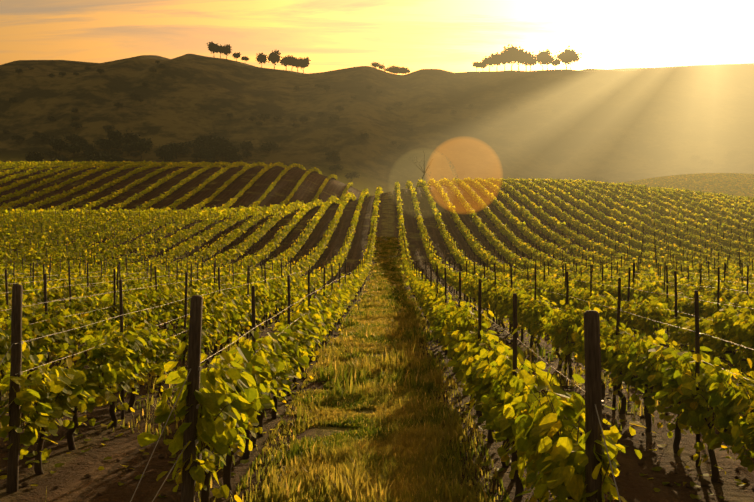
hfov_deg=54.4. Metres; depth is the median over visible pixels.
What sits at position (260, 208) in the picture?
vine row
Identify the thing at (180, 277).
vine
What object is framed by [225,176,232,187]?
vine row
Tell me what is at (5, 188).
vine row
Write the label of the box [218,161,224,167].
vine row
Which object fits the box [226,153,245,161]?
hill tree
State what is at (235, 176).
vine row
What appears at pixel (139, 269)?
vine row
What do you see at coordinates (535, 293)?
trellis post
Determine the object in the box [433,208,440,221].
vine row
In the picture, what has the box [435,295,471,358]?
vine
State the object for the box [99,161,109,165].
vine row
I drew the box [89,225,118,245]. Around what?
vine row
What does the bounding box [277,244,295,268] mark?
vine row
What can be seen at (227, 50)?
skyline tree
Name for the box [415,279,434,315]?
vine
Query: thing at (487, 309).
vine
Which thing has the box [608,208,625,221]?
vine row
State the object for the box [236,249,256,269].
vine row
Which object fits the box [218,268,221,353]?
trellis post
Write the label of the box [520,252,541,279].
vine row
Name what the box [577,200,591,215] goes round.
vine row
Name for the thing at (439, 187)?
vine row
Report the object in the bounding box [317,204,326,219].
vine row
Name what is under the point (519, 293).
vine
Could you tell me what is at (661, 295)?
vine
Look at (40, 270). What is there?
vine row
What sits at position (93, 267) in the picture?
vine row
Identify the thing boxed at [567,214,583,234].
vine row
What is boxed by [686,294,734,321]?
vine
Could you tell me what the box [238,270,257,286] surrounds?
vine
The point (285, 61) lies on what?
skyline tree
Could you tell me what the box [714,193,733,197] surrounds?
vine row
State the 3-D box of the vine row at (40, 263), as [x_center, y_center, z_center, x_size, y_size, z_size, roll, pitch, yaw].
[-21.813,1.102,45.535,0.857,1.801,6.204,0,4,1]
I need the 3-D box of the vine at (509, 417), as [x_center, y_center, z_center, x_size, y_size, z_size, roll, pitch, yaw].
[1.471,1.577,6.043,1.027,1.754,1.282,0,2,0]
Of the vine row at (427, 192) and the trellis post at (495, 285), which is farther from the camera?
the vine row at (427, 192)
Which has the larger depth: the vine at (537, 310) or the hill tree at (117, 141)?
the hill tree at (117, 141)
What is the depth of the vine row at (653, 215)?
84.81 m
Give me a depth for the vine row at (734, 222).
79.06 m
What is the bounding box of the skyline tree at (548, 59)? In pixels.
[541,52,554,69]
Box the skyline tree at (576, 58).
[562,52,582,69]
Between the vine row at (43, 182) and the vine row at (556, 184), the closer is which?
the vine row at (556, 184)
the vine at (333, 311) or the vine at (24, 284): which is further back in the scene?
the vine at (24, 284)
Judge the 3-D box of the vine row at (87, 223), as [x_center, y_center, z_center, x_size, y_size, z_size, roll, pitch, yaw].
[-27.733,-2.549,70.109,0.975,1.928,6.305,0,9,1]
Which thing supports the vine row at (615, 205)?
on the terrain at (650, 122)
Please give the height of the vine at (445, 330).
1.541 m
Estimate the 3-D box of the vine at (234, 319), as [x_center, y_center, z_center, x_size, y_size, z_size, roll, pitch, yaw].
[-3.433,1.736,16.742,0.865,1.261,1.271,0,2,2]
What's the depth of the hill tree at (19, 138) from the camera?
449.61 m
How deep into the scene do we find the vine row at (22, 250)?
52.27 m
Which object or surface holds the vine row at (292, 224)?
on the terrain at (650, 122)
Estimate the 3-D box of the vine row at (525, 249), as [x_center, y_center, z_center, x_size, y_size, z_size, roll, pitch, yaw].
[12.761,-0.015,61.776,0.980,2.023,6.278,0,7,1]
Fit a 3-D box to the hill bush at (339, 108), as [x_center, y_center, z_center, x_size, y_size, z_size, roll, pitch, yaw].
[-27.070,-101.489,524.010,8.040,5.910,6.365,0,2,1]
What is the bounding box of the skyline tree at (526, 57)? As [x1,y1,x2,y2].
[516,52,535,70]
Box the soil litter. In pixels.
[0,307,753,501]
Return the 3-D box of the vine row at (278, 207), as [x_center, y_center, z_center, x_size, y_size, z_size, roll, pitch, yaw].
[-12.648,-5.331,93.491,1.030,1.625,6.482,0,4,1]
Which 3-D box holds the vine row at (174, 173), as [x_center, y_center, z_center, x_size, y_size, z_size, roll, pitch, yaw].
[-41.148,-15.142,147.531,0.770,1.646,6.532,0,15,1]
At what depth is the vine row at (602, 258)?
55.53 m
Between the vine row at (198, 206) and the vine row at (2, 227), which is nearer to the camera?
the vine row at (2, 227)
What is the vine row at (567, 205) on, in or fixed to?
on the terrain at (650, 122)
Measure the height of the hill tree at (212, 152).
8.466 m
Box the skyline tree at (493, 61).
[489,52,500,65]
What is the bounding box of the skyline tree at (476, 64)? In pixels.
[473,61,481,71]
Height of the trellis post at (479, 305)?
2.090 m
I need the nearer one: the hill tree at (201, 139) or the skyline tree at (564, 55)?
the hill tree at (201, 139)
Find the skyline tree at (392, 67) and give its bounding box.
[388,64,398,72]
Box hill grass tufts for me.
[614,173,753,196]
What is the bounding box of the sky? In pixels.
[0,0,753,74]
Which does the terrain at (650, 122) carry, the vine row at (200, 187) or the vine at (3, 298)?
the vine row at (200, 187)
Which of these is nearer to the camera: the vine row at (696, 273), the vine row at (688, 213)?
the vine row at (696, 273)
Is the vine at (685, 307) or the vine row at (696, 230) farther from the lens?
the vine row at (696, 230)
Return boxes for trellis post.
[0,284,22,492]
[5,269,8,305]
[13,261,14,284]
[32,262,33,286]
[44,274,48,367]
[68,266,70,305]
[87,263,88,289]
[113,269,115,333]
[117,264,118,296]
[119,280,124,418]
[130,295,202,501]
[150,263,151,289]
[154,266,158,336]
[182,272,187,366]
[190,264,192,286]
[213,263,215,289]
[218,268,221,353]
[246,265,248,338]
[251,286,256,447]
[264,263,266,326]
[287,275,290,395]
[308,270,310,365]
[322,266,325,345]
[331,264,332,332]
[425,262,426,280]
[430,263,431,285]
[436,265,438,293]
[444,268,446,304]
[457,272,461,372]
[476,279,481,413]
[494,263,497,324]
[510,265,512,332]
[511,293,518,481]
[534,267,536,347]
[565,271,568,371]
[584,310,620,501]
[590,265,591,299]
[612,278,620,406]
[626,267,630,327]
[663,262,665,294]
[666,265,668,335]
[674,271,677,347]
[694,290,700,467]
[699,263,701,289]
[716,267,719,350]
[746,265,748,294]
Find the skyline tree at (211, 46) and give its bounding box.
[207,42,218,53]
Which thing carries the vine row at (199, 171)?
on the terrain at (650, 122)
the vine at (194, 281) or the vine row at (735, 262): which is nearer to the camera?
the vine at (194, 281)
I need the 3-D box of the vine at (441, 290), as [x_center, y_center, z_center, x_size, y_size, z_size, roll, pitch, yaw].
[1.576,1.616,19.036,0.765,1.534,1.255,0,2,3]
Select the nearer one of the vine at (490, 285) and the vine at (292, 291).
the vine at (490, 285)
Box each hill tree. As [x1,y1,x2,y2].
[9,134,24,142]
[25,151,43,161]
[33,133,53,141]
[45,155,67,166]
[49,138,68,156]
[60,132,81,142]
[66,141,82,158]
[72,137,86,144]
[81,143,94,150]
[87,157,106,165]
[88,137,113,148]
[89,154,112,161]
[99,139,113,146]
[105,128,122,140]
[105,153,123,162]
[112,138,124,143]
[121,143,134,153]
[122,130,139,143]
[131,136,152,160]
[154,145,169,158]
[162,154,175,161]
[168,142,184,158]
[168,148,176,157]
[175,147,192,155]
[180,140,195,148]
[191,142,210,151]
[192,136,210,144]
[194,149,210,154]
[201,153,215,159]
[204,132,223,147]
[205,148,218,156]
[206,158,218,162]
[210,137,231,161]
[224,143,240,161]
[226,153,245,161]
[238,144,251,151]
[240,139,253,150]
[240,149,251,158]
[259,141,282,151]
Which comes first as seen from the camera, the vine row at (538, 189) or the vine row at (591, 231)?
the vine row at (591, 231)
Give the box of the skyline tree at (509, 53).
[502,44,522,69]
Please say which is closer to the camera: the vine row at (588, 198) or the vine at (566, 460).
the vine at (566, 460)
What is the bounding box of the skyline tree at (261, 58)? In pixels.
[255,52,268,66]
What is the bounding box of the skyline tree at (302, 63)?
[296,57,310,72]
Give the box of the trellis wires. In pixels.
[0,271,753,465]
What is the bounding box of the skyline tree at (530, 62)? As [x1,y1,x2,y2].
[522,56,538,70]
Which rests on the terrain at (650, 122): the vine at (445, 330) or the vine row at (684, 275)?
the vine row at (684, 275)
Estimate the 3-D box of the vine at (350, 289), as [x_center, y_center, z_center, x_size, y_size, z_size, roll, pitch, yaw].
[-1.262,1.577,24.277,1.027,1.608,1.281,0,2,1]
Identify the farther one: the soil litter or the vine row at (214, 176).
the vine row at (214, 176)
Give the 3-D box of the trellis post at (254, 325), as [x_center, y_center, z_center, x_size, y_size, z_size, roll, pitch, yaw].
[-1.469,1.460,8.765,0.063,2.091,0.062,0,3,-4]
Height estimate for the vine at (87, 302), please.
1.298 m
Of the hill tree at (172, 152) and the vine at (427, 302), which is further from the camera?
the hill tree at (172, 152)
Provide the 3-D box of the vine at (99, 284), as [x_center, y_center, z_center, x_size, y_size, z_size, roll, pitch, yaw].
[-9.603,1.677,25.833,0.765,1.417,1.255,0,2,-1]
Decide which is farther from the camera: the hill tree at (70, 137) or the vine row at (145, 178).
the hill tree at (70, 137)
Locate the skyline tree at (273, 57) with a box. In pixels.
[265,50,281,68]
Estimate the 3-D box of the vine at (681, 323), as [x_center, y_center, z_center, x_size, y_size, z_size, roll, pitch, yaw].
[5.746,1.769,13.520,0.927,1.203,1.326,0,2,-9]
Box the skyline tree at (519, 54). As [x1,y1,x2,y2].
[512,46,526,70]
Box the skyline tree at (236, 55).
[232,52,239,60]
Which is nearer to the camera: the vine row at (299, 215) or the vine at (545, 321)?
the vine at (545, 321)
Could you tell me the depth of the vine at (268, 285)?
21.53 m
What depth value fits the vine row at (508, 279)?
31.72 m
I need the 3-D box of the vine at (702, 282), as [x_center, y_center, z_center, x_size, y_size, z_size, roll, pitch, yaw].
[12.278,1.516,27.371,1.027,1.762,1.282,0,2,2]
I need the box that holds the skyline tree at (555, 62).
[549,57,560,69]
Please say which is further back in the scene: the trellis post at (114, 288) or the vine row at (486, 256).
the vine row at (486, 256)
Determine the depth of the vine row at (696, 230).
73.16 m
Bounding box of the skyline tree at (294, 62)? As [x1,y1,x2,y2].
[291,57,299,71]
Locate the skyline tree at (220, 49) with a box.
[215,44,224,57]
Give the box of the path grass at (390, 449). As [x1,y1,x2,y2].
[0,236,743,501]
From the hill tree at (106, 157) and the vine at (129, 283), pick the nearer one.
the vine at (129, 283)
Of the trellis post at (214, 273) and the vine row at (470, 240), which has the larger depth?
the vine row at (470, 240)
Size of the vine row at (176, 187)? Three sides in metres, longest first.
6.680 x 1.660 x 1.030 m
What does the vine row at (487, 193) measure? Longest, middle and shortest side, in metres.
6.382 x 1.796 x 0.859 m
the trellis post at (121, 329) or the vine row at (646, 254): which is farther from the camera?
the vine row at (646, 254)
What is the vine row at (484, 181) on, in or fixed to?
on the terrain at (650, 122)
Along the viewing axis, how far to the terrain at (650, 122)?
470.52 m
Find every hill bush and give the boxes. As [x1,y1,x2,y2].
[47,116,55,121]
[69,122,81,128]
[71,108,79,114]
[101,125,115,129]
[113,102,123,107]
[296,115,309,122]
[322,85,329,90]
[328,153,340,163]
[329,164,343,171]
[335,105,343,111]
[344,172,359,180]
[359,131,368,139]
[586,175,607,181]
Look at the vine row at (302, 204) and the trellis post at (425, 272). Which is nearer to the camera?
the trellis post at (425, 272)
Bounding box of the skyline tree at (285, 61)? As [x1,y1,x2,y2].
[279,55,292,69]
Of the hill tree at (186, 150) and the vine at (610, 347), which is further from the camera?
the hill tree at (186, 150)
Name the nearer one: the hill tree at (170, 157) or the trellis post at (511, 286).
the trellis post at (511, 286)
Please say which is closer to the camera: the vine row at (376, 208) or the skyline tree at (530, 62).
the vine row at (376, 208)
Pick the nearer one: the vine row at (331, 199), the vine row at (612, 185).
the vine row at (331, 199)
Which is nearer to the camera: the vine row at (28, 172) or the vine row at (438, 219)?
the vine row at (438, 219)
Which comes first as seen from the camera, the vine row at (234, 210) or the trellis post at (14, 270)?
the trellis post at (14, 270)
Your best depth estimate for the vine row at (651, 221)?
78.81 m
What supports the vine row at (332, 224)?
on the terrain at (650, 122)
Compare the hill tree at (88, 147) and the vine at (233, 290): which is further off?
the hill tree at (88, 147)
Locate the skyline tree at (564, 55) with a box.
[554,45,575,68]
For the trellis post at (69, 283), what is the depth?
18.25 m
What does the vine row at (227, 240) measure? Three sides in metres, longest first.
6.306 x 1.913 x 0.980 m
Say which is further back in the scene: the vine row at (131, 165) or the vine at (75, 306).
the vine row at (131, 165)
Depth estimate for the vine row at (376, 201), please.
92.00 m
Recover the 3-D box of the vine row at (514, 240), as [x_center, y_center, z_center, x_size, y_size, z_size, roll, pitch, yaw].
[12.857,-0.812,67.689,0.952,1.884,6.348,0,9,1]
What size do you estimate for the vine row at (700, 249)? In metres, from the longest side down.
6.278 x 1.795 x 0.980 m
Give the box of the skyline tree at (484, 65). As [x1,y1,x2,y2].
[479,61,487,67]
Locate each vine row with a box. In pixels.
[0,164,9,171]
[0,169,14,176]
[0,185,11,193]
[0,190,17,203]
[0,206,29,217]
[0,209,25,219]
[0,216,17,225]
[0,222,27,238]
[0,223,5,230]
[0,233,18,249]
[0,242,7,252]
[0,243,33,262]
[0,256,21,268]
[0,259,39,276]
[0,263,63,281]
[0,266,28,282]
[1,254,51,271]
[3,197,25,209]
[3,231,44,252]
[4,173,20,183]
[4,212,38,228]
[8,161,23,168]
[10,179,27,188]
[11,203,32,210]
[13,210,44,221]
[14,165,28,173]
[15,224,51,240]
[15,242,60,264]
[18,184,35,196]
[20,169,35,178]
[22,256,76,279]
[23,191,42,204]
[23,208,49,216]
[24,216,58,235]
[27,162,41,169]
[27,171,42,182]
[30,197,49,209]
[30,233,68,257]
[34,163,48,173]
[34,178,50,189]
[35,208,64,222]
[36,259,84,274]
[41,160,53,165]
[41,168,56,177]
[41,183,57,197]
[41,207,69,214]
[41,224,75,245]
[46,243,87,266]
[47,263,106,283]
[48,173,63,181]
[48,191,65,204]
[49,161,61,168]
[49,215,79,231]
[55,207,83,223]
[56,164,69,172]
[56,178,71,190]
[56,234,93,257]
[58,198,75,209]
[58,257,109,281]
[61,160,72,165]
[62,168,76,177]
[63,209,83,216]
[63,222,96,242]
[64,186,80,197]
[68,162,80,167]
[71,172,84,183]
[72,215,100,231]
[73,255,115,272]
[74,191,89,203]
[75,163,88,173]
[77,210,103,222]
[77,245,116,266]
[78,180,93,188]
[80,160,91,166]
[81,207,104,216]
[84,169,96,178]
[84,238,116,255]
[85,201,100,209]
[88,162,99,167]
[89,187,103,197]
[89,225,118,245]
[92,173,105,182]
[94,218,120,233]
[96,165,107,173]
[98,210,122,223]
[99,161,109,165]
[99,192,113,206]
[100,260,149,285]
[101,208,122,222]
[102,178,115,188]
[104,168,116,176]
[104,257,149,276]
[106,257,143,273]
[107,162,118,169]
[111,202,125,210]
[111,227,140,248]
[111,249,145,267]
[113,188,125,199]
[113,236,143,262]
[114,175,126,182]
[116,166,126,172]
[116,216,141,232]
[117,160,127,167]
[118,209,141,227]
[122,208,140,220]
[123,193,137,206]
[125,179,137,191]
[126,162,136,170]
[126,168,137,179]
[136,160,145,167]
[136,164,146,173]
[136,187,149,199]
[138,174,147,183]
[138,201,151,209]
[138,207,158,220]
[138,217,162,236]
[139,209,160,225]
[139,227,165,246]
[140,250,171,266]
[141,235,169,260]
[142,255,175,275]
[144,266,189,282]
[145,162,155,170]
[146,169,157,180]
[148,183,159,194]
[148,258,186,279]
[149,194,162,207]
[156,161,164,167]
[156,174,168,187]
[156,207,171,218]
[157,165,166,174]
[158,207,176,218]
[159,212,179,228]
[161,190,172,200]
[162,217,184,237]
[163,238,193,261]
[164,163,174,170]
[166,201,176,209]
[166,227,189,249]
[168,171,177,180]
[170,181,181,192]
[173,253,201,266]
[175,194,186,207]
[176,168,185,175]
[176,255,211,273]
[177,208,194,219]
[180,175,190,186]
[181,161,189,166]
[181,212,199,227]
[181,257,220,277]
[186,190,195,200]
[186,222,205,240]
[188,228,210,253]
[189,171,198,181]
[191,203,201,209]
[193,207,206,212]
[194,184,204,192]
[195,241,218,263]
[196,261,234,287]
[197,166,205,176]
[197,209,212,221]
[201,198,210,208]
[202,211,219,231]
[203,176,211,188]
[204,165,212,172]
[206,248,229,268]
[207,222,225,243]
[209,190,218,201]
[210,161,218,168]
[210,172,218,179]
[211,205,223,215]
[214,231,234,252]
[215,259,240,271]
[217,168,225,174]
[217,208,231,223]
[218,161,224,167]
[218,182,226,195]
[223,215,238,233]
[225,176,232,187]
[225,198,235,207]
[225,243,245,264]
[226,258,255,279]
[228,205,241,218]
[231,223,247,244]
[232,173,238,182]
[233,208,249,225]
[234,191,241,201]
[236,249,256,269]
[237,167,244,175]
[240,184,248,196]
[241,231,258,255]
[243,164,250,173]
[244,215,258,234]
[246,205,257,218]
[247,180,254,190]
[249,265,278,285]
[251,258,273,275]
[252,173,259,183]
[253,207,268,225]
[253,245,270,266]
[254,222,269,244]
[255,205,265,214]
[257,169,264,176]
[258,194,264,205]
[262,165,269,172]
[263,187,270,199]
[264,204,275,216]
[264,213,278,232]
[265,235,280,259]
[266,250,286,269]
[268,259,292,280]
[269,182,275,192]
[273,203,283,213]
[274,206,286,226]
[274,223,289,248]
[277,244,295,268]
[282,196,288,204]
[284,204,293,218]
[286,217,296,236]
[287,255,305,277]
[289,200,299,211]
[289,238,304,260]
[292,211,303,227]
[296,200,304,211]
[297,227,311,248]
[299,205,309,219]
[299,250,314,277]
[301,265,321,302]
[305,216,317,237]
[306,199,315,213]
[307,244,322,271]
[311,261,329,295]
[313,199,318,209]
[313,211,322,227]
[316,238,327,260]
[317,199,322,208]
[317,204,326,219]
[321,226,332,249]
[322,198,331,211]
[323,256,338,287]
[328,218,336,239]
[329,195,333,207]
[331,253,343,279]
[333,211,341,228]
[336,204,344,218]
[337,243,349,270]
[339,197,347,211]
[341,236,352,259]
[346,226,355,245]
[347,264,363,306]
[349,216,357,234]
[351,260,367,296]
[352,210,359,222]
[354,202,360,214]
[357,256,369,289]
[359,257,372,280]
[362,245,373,262]
[365,239,374,252]
[367,232,376,243]
[369,221,376,232]
[371,210,378,223]
[372,205,378,214]
[373,196,380,206]
[396,199,402,213]
[396,205,402,217]
[397,225,406,235]
[398,216,404,226]
[399,233,408,248]
[400,239,409,256]
[400,249,413,272]
[400,255,413,272]
[402,260,415,287]
[405,262,424,296]
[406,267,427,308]
[413,197,419,213]
[414,205,421,220]
[417,215,423,225]
[417,223,426,235]
[420,232,432,247]
[424,239,436,259]
[425,188,430,196]
[427,249,442,274]
[429,197,436,216]
[431,257,443,282]
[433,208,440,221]
[435,213,444,229]
[437,183,442,195]
[438,224,447,242]
[438,257,452,290]
[440,190,446,198]
[443,195,448,208]
[443,230,455,254]
[443,261,461,295]
[447,179,452,191]
[447,201,454,216]
[447,240,460,265]
[450,184,455,196]
[450,206,458,224]
[453,247,467,270]
[453,261,485,308]
[454,186,460,201]
[454,215,462,235]
[457,178,462,187]
[458,193,464,206]
[458,223,469,245]
[461,254,476,276]
[462,199,469,216]
[465,184,470,194]
[465,231,478,254]
[467,204,475,224]
[468,188,475,201]
[470,257,489,282]
[472,213,484,235]
[472,239,488,265]
[473,192,480,209]
[474,180,479,191]
[478,183,485,196]
[478,223,491,245]
[479,198,488,217]
[480,250,497,271]
[482,179,487,186]
[482,262,505,284]
[484,190,492,202]
[485,207,493,223]
[486,231,501,255]
[487,180,494,192]
[489,195,497,208]
[491,255,508,275]
[492,184,499,195]
[492,214,503,232]
[495,179,501,186]
[495,201,504,216]
[495,241,512,265]
[498,190,505,198]
[499,180,507,191]
[499,224,513,244]
[499,266,532,288]
[502,206,513,225]
[502,260,525,279]
[504,194,514,208]
[505,183,514,193]
[506,249,523,270]
[507,179,514,186]
[509,234,523,255]
[511,216,525,232]
[512,189,521,202]
[512,202,524,217]
[513,181,520,191]
[519,205,532,223]
[520,178,527,186]
[520,185,528,196]
[520,194,530,209]
[520,226,538,244]
[520,239,538,260]
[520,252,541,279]
[520,259,555,281]
[525,179,536,189]
[527,190,538,202]
[529,201,541,215]
[529,216,542,232]
[532,178,540,185]
[532,235,550,253]
[534,185,544,194]
[534,247,557,267]
[535,192,546,207]
[538,207,550,226]
[539,180,549,191]
[539,261,568,278]
[541,190,554,199]
[541,225,555,241]
[544,200,556,216]
[544,239,566,259]
[545,178,555,186]
[545,266,581,292]
[548,186,558,195]
[548,217,565,231]
[550,255,574,272]
[551,193,561,208]
[552,180,562,189]
[553,233,571,254]
[555,206,568,226]
[556,189,569,201]
[557,179,567,185]
[559,263,592,281]
[560,199,574,216]
[560,252,582,265]
[561,184,570,193]
[561,225,577,242]
[566,182,575,188]
[566,195,580,209]
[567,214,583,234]
[568,241,590,260]
[570,186,583,198]
[571,258,603,274]
[572,205,587,223]
[574,182,586,195]
[575,233,598,251]
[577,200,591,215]
[577,255,606,271]
[578,180,589,187]
[579,223,599,242]
[581,193,595,206]
[582,180,592,186]
[585,188,597,199]
[585,262,635,286]
[586,214,604,234]
[587,249,613,264]
[588,184,600,192]
[590,207,607,224]
[592,181,604,187]
[592,239,617,260]
[594,201,609,215]
[595,232,618,251]
[596,191,612,205]
[597,261,647,280]
[600,187,613,201]
[601,226,621,242]
[602,185,615,193]
[603,256,638,276]
[605,182,617,189]
[605,217,625,231]
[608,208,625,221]
[610,257,644,269]
[611,202,628,214]
[612,193,628,206]
[613,248,641,266]
[614,187,629,200]
[614,242,642,259]
[616,185,630,192]
[617,232,642,250]
[618,183,632,188]
[622,212,644,231]
[622,225,643,240]
[625,208,643,220]
[627,200,646,214]
[628,194,644,204]
[629,190,644,199]
[631,185,644,193]
[632,184,644,190]
[632,263,681,281]
[635,264,688,294]
[636,256,674,271]
[639,246,674,264]
[639,259,678,276]
[640,242,671,257]
[641,199,661,215]
[641,232,669,254]
[642,223,665,242]
[643,187,659,194]
[643,206,663,223]
[643,213,665,230]
[644,188,660,199]
[644,193,662,206]
[657,187,674,193]
[659,189,675,199]
[659,201,681,216]
[659,207,682,221]
[660,196,677,205]
[661,231,691,249]
[662,216,686,229]
[662,221,690,238]
[664,246,698,263]
[665,240,696,258]
[667,254,706,269]
[668,256,715,276]
[670,263,726,279]
[673,189,689,194]
[673,191,692,201]
[674,194,694,205]
[676,200,697,213]
[677,261,744,291]
[679,208,702,221]
[680,217,706,234]
[682,223,709,239]
[685,232,717,250]
[687,189,704,196]
[688,193,706,199]
[688,241,722,257]
[690,197,712,205]
[690,248,729,264]
[692,200,716,212]
[696,206,720,221]
[697,252,739,268]
[698,214,724,231]
[702,225,731,238]
[703,194,723,201]
[703,257,752,275]
[706,198,728,207]
[706,232,739,249]
[709,204,734,216]
[709,260,753,280]
[712,241,747,256]
[713,207,738,219]
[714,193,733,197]
[717,194,738,202]
[717,215,745,230]
[719,249,753,263]
[722,199,744,205]
[723,224,753,240]
[725,201,750,212]
[725,268,753,284]
[728,253,753,268]
[729,233,753,252]
[730,209,753,222]
[732,196,753,202]
[734,240,753,252]
[736,216,753,226]
[737,199,753,204]
[743,204,753,209]
[743,225,753,232]
[745,252,753,259]
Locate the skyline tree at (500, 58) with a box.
[495,52,510,70]
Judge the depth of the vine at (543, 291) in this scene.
24.43 m
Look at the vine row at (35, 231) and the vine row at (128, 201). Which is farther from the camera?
the vine row at (128, 201)
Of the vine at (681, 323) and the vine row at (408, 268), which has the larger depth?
the vine row at (408, 268)
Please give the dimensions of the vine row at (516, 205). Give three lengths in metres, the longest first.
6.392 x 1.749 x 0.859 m
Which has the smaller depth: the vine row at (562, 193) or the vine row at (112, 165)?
the vine row at (562, 193)
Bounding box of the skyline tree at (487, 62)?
[481,56,495,70]
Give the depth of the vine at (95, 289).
25.19 m
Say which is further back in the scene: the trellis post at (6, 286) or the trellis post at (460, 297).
the trellis post at (6, 286)
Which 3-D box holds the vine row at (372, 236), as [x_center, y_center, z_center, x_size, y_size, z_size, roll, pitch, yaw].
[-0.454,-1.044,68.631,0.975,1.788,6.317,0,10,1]
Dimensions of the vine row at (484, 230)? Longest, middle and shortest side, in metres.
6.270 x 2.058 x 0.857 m
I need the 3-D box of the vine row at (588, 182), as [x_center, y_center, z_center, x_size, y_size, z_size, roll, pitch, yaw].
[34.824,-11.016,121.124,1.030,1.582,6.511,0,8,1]
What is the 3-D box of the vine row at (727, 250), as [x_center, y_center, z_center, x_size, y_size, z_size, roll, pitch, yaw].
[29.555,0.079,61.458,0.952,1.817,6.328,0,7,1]
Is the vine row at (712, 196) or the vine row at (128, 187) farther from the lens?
the vine row at (128, 187)
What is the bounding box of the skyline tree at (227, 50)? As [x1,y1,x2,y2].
[222,44,231,58]
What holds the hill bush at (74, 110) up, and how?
on the terrain at (650, 122)
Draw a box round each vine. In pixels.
[0,280,12,303]
[0,294,11,304]
[0,300,23,329]
[0,309,40,407]
[0,338,10,360]
[0,354,89,474]
[2,297,44,329]
[4,274,28,286]
[7,314,68,382]
[9,278,37,295]
[22,292,37,307]
[22,294,64,327]
[24,284,51,313]
[24,302,92,366]
[27,278,51,291]
[30,337,120,449]
[41,278,60,289]
[42,282,71,312]
[50,299,84,317]
[51,279,85,309]
[60,299,111,367]
[63,292,99,317]
[64,278,89,291]
[66,320,146,427]
[72,278,95,308]
[77,276,96,289]
[77,291,131,335]
[82,266,107,287]
[86,287,106,296]
[90,296,108,312]
[91,279,112,291]
[91,288,128,307]
[94,288,143,337]
[101,320,167,411]
[106,283,130,301]
[118,302,157,329]
[122,280,136,291]
[123,267,145,290]
[127,284,174,335]
[130,271,161,295]
[136,324,187,395]
[137,341,255,501]
[145,283,184,336]
[148,282,167,292]
[152,276,175,290]
[162,278,183,310]
[165,286,191,334]
[169,284,199,331]
[170,272,189,289]
[174,316,217,361]
[177,299,225,365]
[181,275,199,289]
[183,344,271,490]
[192,277,205,288]
[193,277,215,297]
[200,280,223,295]
[202,292,238,358]
[202,330,287,458]
[208,283,232,300]
[220,273,244,296]
[220,284,237,295]
[222,300,246,351]
[223,294,251,345]
[226,330,293,436]
[230,291,260,336]
[232,278,246,295]
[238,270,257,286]
[241,288,267,336]
[244,279,270,331]
[250,324,308,418]
[252,281,276,328]
[260,278,285,325]
[263,324,316,402]
[264,273,286,322]
[264,314,319,389]
[273,282,290,319]
[276,306,324,378]
[278,275,297,311]
[278,287,296,314]
[283,273,303,311]
[286,301,323,369]
[291,296,330,361]
[292,272,307,306]
[293,278,302,309]
[300,279,307,304]
[301,289,335,355]
[302,302,339,348]
[314,284,345,338]
[314,291,340,343]
[320,285,348,330]
[321,282,349,326]
[322,289,346,333]
[337,273,358,308]
[337,281,354,316]
[337,290,351,323]
[338,277,352,320]
[338,277,359,310]
[338,278,358,312]
[414,281,444,324]
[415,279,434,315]
[416,289,426,318]
[419,282,447,313]
[420,281,441,321]
[423,284,451,339]
[423,287,449,324]
[423,294,451,342]
[426,305,444,350]
[428,310,470,372]
[429,301,448,356]
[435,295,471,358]
[438,299,475,380]
[446,299,493,383]
[446,321,510,405]
[451,325,507,417]
[459,336,522,442]
[464,271,483,310]
[466,342,542,467]
[467,281,482,305]
[473,285,502,315]
[474,278,489,312]
[477,273,504,323]
[477,361,570,498]
[478,279,494,320]
[483,282,508,326]
[486,284,509,329]
[494,328,627,501]
[497,281,529,333]
[502,282,529,337]
[507,282,544,342]
[509,373,645,501]
[512,292,546,347]
[518,295,558,349]
[523,279,545,296]
[530,276,551,301]
[536,287,552,306]
[537,294,567,367]
[540,279,559,308]
[545,298,599,376]
[547,278,574,310]
[551,285,580,311]
[560,288,584,309]
[565,304,615,375]
[568,278,601,309]
[573,273,601,298]
[573,295,641,398]
[582,295,604,316]
[586,276,610,291]
[586,291,622,323]
[594,280,622,296]
[597,277,623,299]
[599,296,632,337]
[599,304,669,413]
[609,329,688,431]
[611,280,638,301]
[612,294,647,344]
[621,279,647,307]
[624,275,650,283]
[625,283,674,340]
[630,278,664,306]
[637,333,741,455]
[644,277,665,292]
[644,278,682,328]
[659,314,704,357]
[660,286,689,319]
[663,354,753,481]
[665,279,686,308]
[668,287,701,321]
[677,277,709,315]
[677,317,738,369]
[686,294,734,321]
[689,274,725,309]
[690,267,722,293]
[700,306,753,383]
[704,280,728,295]
[704,302,733,317]
[706,282,740,309]
[708,376,753,471]
[712,276,746,294]
[719,291,750,310]
[725,296,753,320]
[732,321,753,370]
[738,287,753,301]
[739,300,753,315]
[742,280,753,292]
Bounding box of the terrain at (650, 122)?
[0,54,753,501]
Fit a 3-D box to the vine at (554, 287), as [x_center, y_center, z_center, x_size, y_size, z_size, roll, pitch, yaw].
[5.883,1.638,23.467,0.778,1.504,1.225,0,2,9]
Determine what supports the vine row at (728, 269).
on the terrain at (650, 122)
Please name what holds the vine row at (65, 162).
on the terrain at (650, 122)
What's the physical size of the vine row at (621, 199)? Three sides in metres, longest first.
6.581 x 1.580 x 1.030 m
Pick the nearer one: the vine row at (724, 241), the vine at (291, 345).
the vine at (291, 345)
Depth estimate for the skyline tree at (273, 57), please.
692.42 m
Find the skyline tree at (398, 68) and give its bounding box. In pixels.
[392,66,400,73]
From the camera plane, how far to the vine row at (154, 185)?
135.18 m
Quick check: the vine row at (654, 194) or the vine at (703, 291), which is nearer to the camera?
the vine at (703, 291)
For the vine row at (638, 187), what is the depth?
114.54 m
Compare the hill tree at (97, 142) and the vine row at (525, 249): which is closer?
the vine row at (525, 249)
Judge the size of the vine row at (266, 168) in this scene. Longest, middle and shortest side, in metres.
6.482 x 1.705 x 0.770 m
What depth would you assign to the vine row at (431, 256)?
55.70 m
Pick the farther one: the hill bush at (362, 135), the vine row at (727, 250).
the hill bush at (362, 135)
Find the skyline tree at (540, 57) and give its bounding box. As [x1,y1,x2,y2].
[535,49,551,69]
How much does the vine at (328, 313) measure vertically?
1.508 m
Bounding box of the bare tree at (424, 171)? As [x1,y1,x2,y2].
[412,151,431,179]

